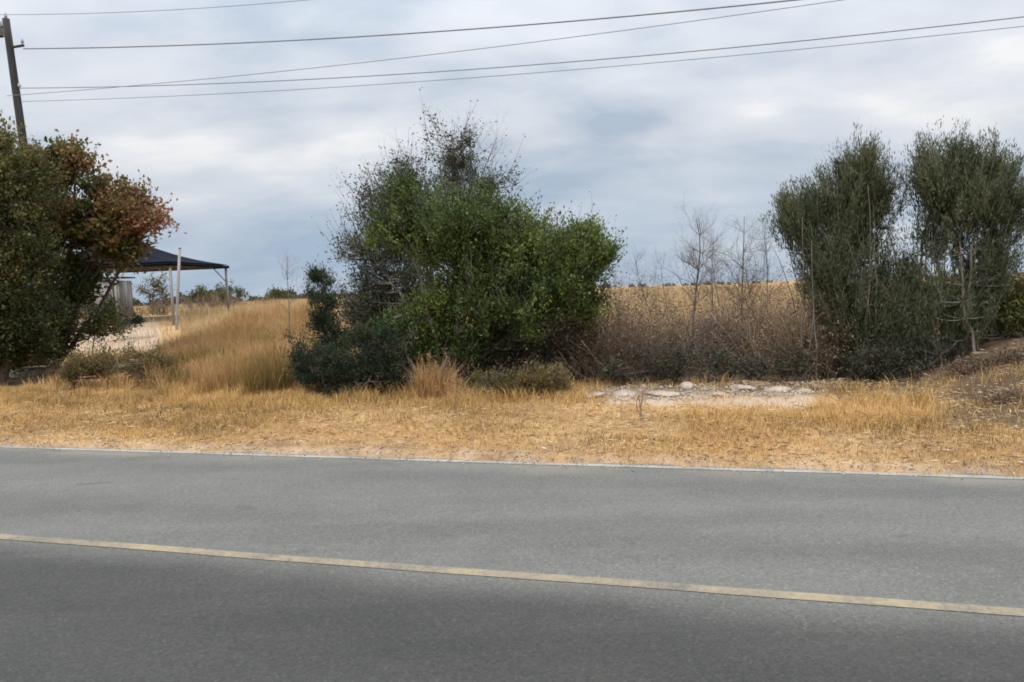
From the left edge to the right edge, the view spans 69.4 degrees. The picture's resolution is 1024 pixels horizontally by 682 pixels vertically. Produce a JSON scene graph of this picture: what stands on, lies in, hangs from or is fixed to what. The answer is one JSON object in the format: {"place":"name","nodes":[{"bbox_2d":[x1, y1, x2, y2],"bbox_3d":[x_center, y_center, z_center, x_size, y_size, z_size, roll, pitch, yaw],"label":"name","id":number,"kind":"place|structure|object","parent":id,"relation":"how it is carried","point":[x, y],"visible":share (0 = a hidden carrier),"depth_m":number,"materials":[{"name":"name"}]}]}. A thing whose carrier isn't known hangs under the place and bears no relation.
{"place":"outdoors","nodes":[
{"label":"outdoors","id":0,"kind":"place"},
{"bbox_2d":[0,0,303,14],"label":"overhead wire","id":1,"kind":"object","parent":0,"point":[145,11],"visible":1,"depth_m":23.62,"materials":[{"name":"black metal"}]},
{"bbox_2d":[0,446,1023,681],"bbox_3d":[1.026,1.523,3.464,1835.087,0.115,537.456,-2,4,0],"label":"road","id":2,"kind":"structure","parent":0,"point":[75,613],"depth_m":4.58,"materials":[{"name":"grey asphalt"}]},
{"bbox_2d":[0,534,1023,615],"bbox_3d":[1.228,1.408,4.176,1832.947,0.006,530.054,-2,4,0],"label":"road center marking","id":3,"kind":"object","parent":2,"relation":"on","point":[786,594],"visible":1,"depth_m":4.44,"materials":[{"name":"paint"}]},
{"bbox_2d":[0,446,1023,478],"bbox_3d":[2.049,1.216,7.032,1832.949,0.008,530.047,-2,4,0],"label":"road edge marking","id":4,"kind":"object","parent":2,"relation":"on","point":[821,471],"visible":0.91,"depth_m":7.46,"materials":[{"name":"paint"}]},
{"bbox_2d":[0,272,1023,476],"bbox_3d":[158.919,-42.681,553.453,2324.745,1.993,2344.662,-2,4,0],"label":"ground","id":5,"kind":"structure","parent":0,"point":[992,344],"depth_m":9.11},
{"bbox_2d":[0,13,27,144],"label":"utility pole","id":6,"kind":"object","parent":5,"relation":"on","point":[5,29],"visible":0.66,"depth_m":26.30,"materials":[{"name":"brown wood"}]},
{"bbox_2d":[23,0,797,48],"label":"overhead wire","id":7,"kind":"object","parent":6,"relation":"attached to","point":[430,31],"visible":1,"depth_m":21.88,"materials":[{"name":"black metal"}]},
{"bbox_2d":[7,0,840,95],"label":"overhead wire","id":8,"kind":"object","parent":6,"relation":"attached to","point":[446,52],"visible":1,"depth_m":21.44,"materials":[{"name":"black metal"}]},
{"bbox_2d":[22,26,1023,101],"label":"overhead wire","id":9,"kind":"object","parent":6,"relation":"attached to","point":[555,71],"visible":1,"depth_m":21.18,"materials":[{"name":"black metal"}]},
{"bbox_2d":[45,16,1023,87],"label":"overhead wire","id":10,"kind":"object","parent":6,"relation":"attached to","point":[563,62],"visible":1,"depth_m":20.97,"materials":[{"name":"black metal"}]},
{"bbox_2d":[9,366,54,378],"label":"stone slab","id":11,"kind":"structure","parent":5,"relation":"on","point":[33,373],"depth_m":17.72,"materials":[{"name":"grey stone"}]},
{"bbox_2d":[24,355,57,365],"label":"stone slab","id":12,"kind":"structure","parent":11,"relation":"on","point":[45,363],"depth_m":17.89,"materials":[{"name":"grey stone"}]},
{"bbox_2d":[0,111,79,384],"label":"dark tree","id":13,"kind":"object","parent":5,"relation":"on","point":[30,314],"visible":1,"depth_m":16.25,"materials":[{"name":"green plant"}]},
{"bbox_2d":[28,295,138,367],"bbox_3d":[-10.630,-0.211,18.048,2.740,2.033,1.984,-2,4,0],"label":"understorey shrub","id":14,"kind":"object","parent":5,"relation":"on","point":[94,329],"visible":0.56,"depth_m":17.92,"materials":[{"name":"green plant"}]},
{"bbox_2d":[47,340,126,390],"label":"olive shrub","id":15,"kind":"object","parent":5,"relation":"on","point":[77,367],"visible":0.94,"depth_m":15.02,"materials":[{"name":"green plant"}]},
{"bbox_2d":[12,129,187,370],"bbox_3d":[-10.568,-2.238,18.496,4.714,6.072,2.607,-2,4,0],"label":"autumn tree","id":16,"kind":"object","parent":5,"relation":"on","point":[115,225],"visible":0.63,"depth_m":18.16,"materials":[{"name":"brown plant"}]},
{"bbox_2d":[78,276,134,318],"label":"board shed","id":17,"kind":"structure","parent":5,"relation":"on","point":[125,294],"depth_m":33.63,"materials":[{"name":"grey wood"}]},
{"bbox_2d":[94,280,110,309],"bbox_3d":[-18.462,-1.880,33.358,0.750,1.750,0.045,-2,4,0],"label":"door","id":18,"kind":"structure","parent":17,"relation":"in","point":[98,299],"depth_m":33.32,"materials":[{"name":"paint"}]},
{"bbox_2d":[99,308,149,342],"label":"bush","id":19,"kind":"object","parent":5,"relation":"on","point":[137,320],"visible":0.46,"depth_m":23.94,"materials":[{"name":"green plant"}]},
{"bbox_2d":[104,333,193,388],"bbox_3d":[-7.218,0.429,14.721,1.465,1.168,1.363,-1,4,19],"label":"olive shrub","id":20,"kind":"object","parent":5,"relation":"on","point":[137,355],"visible":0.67,"depth_m":14.61,"materials":[{"name":"green plant"}]},
{"bbox_2d":[132,273,174,308],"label":"tree","id":21,"kind":"object","parent":5,"relation":"on","point":[158,285],"visible":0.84,"depth_m":51.78,"materials":[{"name":"green plant"}]},
{"bbox_2d":[83,243,229,324],"bbox_3d":[-15.547,-2.241,29.878,6.540,3.517,4.440,-2,4,6],"label":"canopy","id":22,"kind":"object","parent":5,"relation":"on","point":[160,260],"visible":0.34,"depth_m":28.84,"materials":[{"name":"black fabric"}]},
{"bbox_2d":[136,295,179,314],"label":"field scrub","id":23,"kind":"object","parent":5,"relation":"on","point":[154,309],"visible":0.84,"depth_m":35.78,"materials":[{"name":"brown plant"}]},
{"bbox_2d":[134,352,201,390],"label":"grass clump","id":24,"kind":"object","parent":5,"relation":"on","point":[159,381],"visible":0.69,"depth_m":14.17,"materials":[{"name":"plant"}]},
{"bbox_2d":[175,247,180,329],"bbox_3d":[-11.695,-1.734,25.913,0.428,3.105,0.120,-2,4,0],"label":"metal pole","id":25,"kind":"object","parent":5,"relation":"on","point":[177,287],"visible":0.91,"depth_m":25.88,"materials":[{"name":"grey metal"}]},
{"bbox_2d":[37,294,322,390],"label":"tall grass","id":26,"kind":"structure","parent":5,"relation":"on","point":[223,327],"depth_m":20.40,"materials":[{"name":"plant"}]},
{"bbox_2d":[185,284,217,302],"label":"tree","id":27,"kind":"object","parent":5,"relation":"on","point":[200,292],"visible":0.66,"depth_m":69.77,"materials":[{"name":"green plant"}]},
{"bbox_2d":[171,289,232,311],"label":"field scrub","id":28,"kind":"object","parent":5,"relation":"on","point":[197,304],"visible":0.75,"depth_m":40.70,"materials":[{"name":"brown plant"}]},
{"bbox_2d":[183,335,249,392],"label":"grass clump","id":29,"kind":"object","parent":5,"relation":"on","point":[213,378],"visible":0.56,"depth_m":13.59,"materials":[{"name":"plant"}]},
{"bbox_2d":[207,279,249,304],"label":"tree","id":30,"kind":"object","parent":5,"relation":"on","point":[236,291],"visible":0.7,"depth_m":57.80,"materials":[{"name":"green plant"}]},
{"bbox_2d":[208,293,272,308],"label":"field scrub","id":31,"kind":"object","parent":5,"relation":"on","point":[231,301],"visible":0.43,"depth_m":42.69,"materials":[{"name":"brown plant"}]},
{"bbox_2d":[210,331,295,396],"bbox_3d":[-4.390,0.362,12.910,2.040,1.220,2.192,-2,4,0],"label":"grass clump","id":32,"kind":"object","parent":5,"relation":"on","point":[265,374],"visible":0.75,"depth_m":12.68,"materials":[{"name":"plant"}]},
{"bbox_2d":[221,318,308,386],"bbox_3d":[-4.351,0.233,13.650,2.080,1.344,1.617,1,5,40],"label":"grass clump","id":33,"kind":"object","parent":5,"relation":"on","point":[277,354],"visible":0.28,"depth_m":13.56,"materials":[{"name":"plant"}]},
{"bbox_2d":[253,293,278,305],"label":"field scrub","id":34,"kind":"object","parent":5,"relation":"on","point":[262,299],"visible":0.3,"depth_m":39.85,"materials":[{"name":"brown plant"}]},
{"bbox_2d":[263,284,293,300],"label":"tree","id":35,"kind":"object","parent":5,"relation":"on","point":[273,292],"visible":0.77,"depth_m":109.31,"materials":[{"name":"green plant"}]},
{"bbox_2d":[274,250,305,345],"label":"bare sapling","id":36,"kind":"object","parent":5,"relation":"on","point":[287,277],"visible":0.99,"depth_m":18.15,"materials":[{"name":"grey plant"}]},
{"bbox_2d":[280,259,362,392],"bbox_3d":[-3.285,-0.209,12.803,1.494,2.402,1.312,-2,4,0],"label":"juniper","id":37,"kind":"object","parent":5,"relation":"on","point":[322,318],"visible":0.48,"depth_m":12.65,"materials":[{"name":"green plant"}]},
{"bbox_2d":[280,318,419,398],"bbox_3d":[-2.629,0.314,12.181,2.396,1.408,1.374,-2,4,0],"label":"juniper","id":38,"kind":"object","parent":5,"relation":"on","point":[332,365],"visible":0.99,"depth_m":12.09,"materials":[{"name":"green plant"}]},
{"bbox_2d":[368,131,419,338],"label":"bare sapling","id":39,"kind":"object","parent":5,"relation":"on","point":[392,164],"visible":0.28,"depth_m":15.20,"materials":[{"name":"grey plant"}]},
{"bbox_2d":[311,89,534,354],"bbox_3d":[-1.793,-2.019,14.342,4.512,5.548,2.796,-1,4,12],"label":"grey green tree","id":40,"kind":"object","parent":5,"relation":"on","point":[368,300],"visible":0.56,"depth_m":14.21,"materials":[{"name":"green plant"}]},
{"bbox_2d":[398,348,486,399],"bbox_3d":[-1.205,0.549,11.706,1.362,0.893,1.311,1,5,38],"label":"grass clump","id":41,"kind":"object","parent":5,"relation":"on","point":[425,385],"visible":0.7,"depth_m":11.61,"materials":[{"name":"plant"}]},
{"bbox_2d":[439,371,473,398],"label":"grass clump","id":42,"kind":"object","parent":5,"relation":"on","point":[454,385],"visible":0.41,"depth_m":11.51,"materials":[{"name":"plant"}]},
{"bbox_2d":[434,106,515,199],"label":"bare sapling","id":43,"kind":"object","parent":5,"relation":"on","point":[479,144],"visible":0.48,"depth_m":15.08,"materials":[{"name":"grey plant"}]},
{"bbox_2d":[458,361,499,393],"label":"sprig","id":44,"kind":"object","parent":5,"relation":"on","point":[479,385],"visible":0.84,"depth_m":11.87,"materials":[{"name":"green plant"}]},
{"bbox_2d":[352,132,627,380],"bbox_3d":[-0.395,-1.284,12.703,4.738,4.407,2.568,-2,4,0],"label":"green tree","id":45,"kind":"object","parent":5,"relation":"on","point":[505,270],"visible":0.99,"depth_m":12.36,"materials":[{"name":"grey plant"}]},
{"bbox_2d":[383,311,608,385],"bbox_3d":[-0.277,0.090,13.491,4.124,1.679,2.034,-2,4,0],"label":"understorey shrub","id":46,"kind":"object","parent":5,"relation":"on","point":[524,357],"visible":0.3,"depth_m":13.16,"materials":[{"name":"green plant"}]},
{"bbox_2d":[2,271,1020,305],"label":"woods","id":47,"kind":"object","parent":5,"relation":"on","point":[137,301],"visible":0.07,"depth_m":249.06,"materials":[{"name":"green plant"}]},
{"bbox_2d":[0,339,1023,476],"bbox_3d":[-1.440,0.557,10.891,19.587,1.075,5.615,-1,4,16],"label":"verge grass","id":48,"kind":"structure","parent":5,"relation":"on","point":[178,392],"depth_m":9.81,"materials":[{"name":"plant"}]},
{"bbox_2d":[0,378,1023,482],"bbox_3d":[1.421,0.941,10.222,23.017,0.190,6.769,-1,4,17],"label":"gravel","id":49,"kind":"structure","parent":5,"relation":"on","point":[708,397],"depth_m":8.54,"materials":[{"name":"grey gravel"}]},
{"bbox_2d":[484,358,581,398],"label":"olive shrub","id":50,"kind":"object","parent":5,"relation":"on","point":[541,377],"visible":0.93,"depth_m":11.39,"materials":[{"name":"green plant"}]},
{"bbox_2d":[64,277,1023,361],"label":"field grass","id":51,"kind":"structure","parent":5,"relation":"on","point":[194,313],"depth_m":25.12,"materials":[{"name":"plant"}]},
{"bbox_2d":[586,392,606,398],"bbox_3d":[1.284,0.844,11.269,0.291,0.116,0.540,-1,4,18],"label":"limestone rock","id":52,"kind":"object","parent":5,"relation":"on","point":[601,394],"visible":0.48,"depth_m":11.12,"materials":[{"name":"beige stone"}]},
{"bbox_2d":[519,270,676,379],"bbox_3d":[1.249,-0.088,13.735,3.496,2.586,2.568,0,4,25],"label":"bare brush","id":53,"kind":"object","parent":5,"relation":"on","point":[574,372],"visible":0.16,"depth_m":13.45,"materials":[{"name":"brown plant"}]},
{"bbox_2d":[597,266,640,354],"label":"bare sapling","id":54,"kind":"object","parent":5,"relation":"on","point":[617,291],"visible":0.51,"depth_m":15.32,"materials":[{"name":"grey plant"}]},
{"bbox_2d":[526,271,714,385],"bbox_3d":[1.808,-0.214,12.814,3.266,2.069,2.751,0,4,25],"label":"bare brush","id":55,"kind":"object","parent":5,"relation":"on","point":[623,344],"visible":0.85,"depth_m":12.83,"materials":[{"name":"brown plant"}]},
{"bbox_2d":[613,390,635,395],"bbox_3d":[1.729,0.815,11.375,0.424,0.111,0.304,-5,5,-39],"label":"limestone rock","id":56,"kind":"object","parent":5,"relation":"on","point":[622,392],"visible":0.74,"depth_m":11.34,"materials":[{"name":"beige stone"}]},
{"bbox_2d":[597,337,682,385],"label":"undergrowth shrub","id":57,"kind":"object","parent":5,"relation":"on","point":[614,369],"visible":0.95,"depth_m":12.27,"materials":[{"name":"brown plant"}]},
{"bbox_2d":[627,372,656,418],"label":"dead weed","id":58,"kind":"object","parent":5,"relation":"on","point":[642,395],"visible":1,"depth_m":9.25,"materials":[{"name":"beige plant"}]},
{"bbox_2d":[611,243,672,323],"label":"bare sapling","id":59,"kind":"object","parent":5,"relation":"on","point":[640,286],"visible":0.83,"depth_m":15.46,"materials":[{"name":"grey plant"}]},
{"bbox_2d":[583,270,734,378],"bbox_3d":[2.647,-0.183,13.484,3.053,2.258,2.711,-5,5,-37],"label":"bare brush","id":60,"kind":"object","parent":5,"relation":"on","point":[675,338],"visible":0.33,"depth_m":13.40,"materials":[{"name":"brown plant"}]},
{"bbox_2d":[645,390,679,396],"bbox_3d":[2.277,0.812,11.162,0.511,0.119,0.340,-2,4,0],"label":"limestone rock","id":61,"kind":"object","parent":5,"relation":"on","point":[658,393],"visible":0.7,"depth_m":11.11,"materials":[{"name":"beige stone"}]},
{"bbox_2d":[634,246,692,354],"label":"bare sapling","id":62,"kind":"object","parent":5,"relation":"on","point":[666,289],"visible":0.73,"depth_m":14.63,"materials":[{"name":"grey plant"}]},
{"bbox_2d":[639,191,730,366],"bbox_3d":[3.450,-1.180,14.150,1.571,3.540,1.742,-4,4,-25],"label":"bare sapling","id":63,"kind":"object","parent":5,"relation":"on","point":[696,285],"visible":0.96,"depth_m":14.00,"materials":[{"name":"grey plant"}]},
{"bbox_2d":[679,382,693,389],"bbox_3d":[2.721,0.725,11.565,0.221,0.163,0.290,-1,4,16],"label":"limestone rock","id":64,"kind":"object","parent":5,"relation":"on","point":[686,385],"visible":0.69,"depth_m":11.47,"materials":[{"name":"white stone"}]},
{"bbox_2d":[653,345,744,385],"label":"undergrowth shrub","id":65,"kind":"object","parent":5,"relation":"on","point":[682,358],"visible":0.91,"depth_m":12.27,"materials":[{"name":"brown plant"}]},
{"bbox_2d":[667,215,746,313],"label":"bare sapling","id":66,"kind":"object","parent":5,"relation":"on","point":[714,262],"visible":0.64,"depth_m":14.77,"materials":[{"name":"grey plant"}]},
{"bbox_2d":[711,392,724,396],"bbox_3d":[3.043,0.792,10.888,0.223,0.098,0.175,-2,4,0],"label":"limestone rock","id":67,"kind":"object","parent":5,"relation":"on","point":[714,394],"visible":0.69,"depth_m":10.83,"materials":[{"name":"beige stone"}]},
{"bbox_2d":[631,271,815,375],"bbox_3d":[3.636,-0.292,13.550,3.212,2.022,2.712,-2,4,0],"label":"bare brush","id":68,"kind":"object","parent":5,"relation":"on","point":[700,348],"visible":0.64,"depth_m":13.28,"materials":[{"name":"brown plant"}]},
{"bbox_2d":[685,226,766,323],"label":"bare sapling","id":69,"kind":"object","parent":5,"relation":"on","point":[714,277],"visible":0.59,"depth_m":14.26,"materials":[{"name":"grey plant"}]},
{"bbox_2d":[729,385,755,390],"bbox_3d":[3.586,0.740,11.537,0.321,0.129,0.603,-2,4,0],"label":"limestone rock","id":70,"kind":"object","parent":5,"relation":"on","point":[743,387],"visible":0.6,"depth_m":11.32,"materials":[{"name":"white stone"}]},
{"bbox_2d":[660,268,832,375],"bbox_3d":[4.239,-0.253,13.853,3.180,2.418,2.664,-1,4,13],"label":"bare brush","id":71,"kind":"object","parent":5,"relation":"on","point":[731,322],"visible":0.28,"depth_m":13.52,"materials":[{"name":"brown plant"}]},
{"bbox_2d":[699,211,798,330],"bbox_3d":[4.315,-0.971,14.092,1.794,3.137,1.814,-3,4,-17],"label":"bare sapling","id":72,"kind":"object","parent":5,"relation":"on","point":[742,281],"visible":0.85,"depth_m":13.90,"materials":[{"name":"grey plant"}]},
{"bbox_2d":[729,253,782,350],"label":"bare sapling","id":73,"kind":"object","parent":5,"relation":"on","point":[745,269],"visible":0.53,"depth_m":13.73,"materials":[{"name":"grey plant"}]},
{"bbox_2d":[735,207,798,327],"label":"bare sapling","id":74,"kind":"object","parent":5,"relation":"on","point":[766,262],"visible":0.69,"depth_m":14.90,"materials":[{"name":"grey plant"}]},
{"bbox_2d":[670,249,869,380],"bbox_3d":[4.582,-0.277,13.274,3.071,2.780,3.644,-5,5,-39],"label":"bare brush","id":75,"kind":"object","parent":5,"relation":"on","point":[760,347],"visible":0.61,"depth_m":13.25,"materials":[{"name":"beige plant"}]},
{"bbox_2d":[727,340,820,384],"bbox_3d":[4.423,0.381,12.453,1.461,0.806,0.914,-2,4,0],"label":"undergrowth shrub","id":76,"kind":"object","parent":5,"relation":"on","point":[752,368],"visible":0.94,"depth_m":12.38,"materials":[{"name":"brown plant"}]},
{"bbox_2d":[687,270,864,380],"bbox_3d":[5.175,-0.171,13.351,3.622,2.384,3.243,-5,5,-34],"label":"bare brush","id":77,"kind":"object","parent":5,"relation":"on","point":[804,320],"visible":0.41,"depth_m":12.95,"materials":[{"name":"beige plant"}]},
{"bbox_2d":[764,386,791,391],"bbox_3d":[4.095,0.752,11.391,0.370,0.103,0.594,0,5,32],"label":"limestone rock","id":78,"kind":"object","parent":5,"relation":"on","point":[775,388],"visible":0.66,"depth_m":11.30,"materials":[{"name":"beige stone"}]},
{"bbox_2d":[797,388,811,391],"bbox_3d":[4.412,0.763,11.200,0.337,0.097,0.370,-2,4,0],"label":"limestone rock","id":79,"kind":"object","parent":5,"relation":"on","point":[800,390],"visible":0.41,"depth_m":11.10,"materials":[{"name":"beige stone"}]},
{"bbox_2d":[745,283,909,379],"bbox_3d":[5.545,-0.215,12.819,2.566,2.122,2.806,1,5,35],"label":"bare brush","id":80,"kind":"object","parent":5,"relation":"on","point":[825,364],"visible":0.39,"depth_m":12.75,"materials":[{"name":"brown plant"}]},
{"bbox_2d":[759,117,946,380],"bbox_3d":[5.796,-1.536,12.581,3.287,4.528,1.973,-2,4,0],"label":"feathery tree","id":81,"kind":"object","parent":5,"relation":"on","point":[843,212],"visible":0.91,"depth_m":12.29,"materials":[{"name":"green plant"}]},
{"bbox_2d":[840,326,972,382],"bbox_3d":[6.389,0.288,12.075,2.064,1.130,1.471,-4,5,-30],"label":"dark shrub","id":82,"kind":"object","parent":5,"relation":"on","point":[879,360],"visible":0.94,"depth_m":11.87,"materials":[{"name":"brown plant"}]},
{"bbox_2d":[890,384,927,397],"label":"weed","id":83,"kind":"object","parent":5,"relation":"on","point":[909,392],"visible":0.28,"depth_m":9.64,"materials":[{"name":"grey plant"}]},
{"bbox_2d":[867,115,1023,368],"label":"feathery tree","id":84,"kind":"object","parent":5,"relation":"on","point":[962,188],"visible":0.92,"depth_m":12.01,"materials":[{"name":"green plant"}]},
{"bbox_2d":[924,353,999,379],"bbox_3d":[6.806,0.389,10.802,1.142,0.409,1.143,-2,4,0],"label":"brush heap","id":85,"kind":"object","parent":5,"relation":"on","point":[964,367],"visible":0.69,"depth_m":10.80,"materials":[{"name":"brown plant"}]},
{"bbox_2d":[963,387,1023,406],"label":"brush heap","id":86,"kind":"object","parent":5,"relation":"on","point":[1001,399],"visible":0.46,"depth_m":9.07,"materials":[{"name":"brown plant"}]},
{"bbox_2d":[980,262,1023,340],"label":"yellow green shrub","id":87,"kind":"object","parent":5,"relation":"on","point":[1016,317],"visible":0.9,"depth_m":11.96,"materials":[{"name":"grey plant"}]},
{"bbox_2d":[985,344,1023,367],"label":"brush heap","id":88,"kind":"object","parent":5,"relation":"on","point":[1005,356],"visible":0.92,"depth_m":10.44,"materials":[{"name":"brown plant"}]},
{"bbox_2d":[0,0,1023,302],"label":"sky","id":89,"kind":"structure","parent":0,"point":[248,174],"materials":[{"name":"grey"}]}
]}

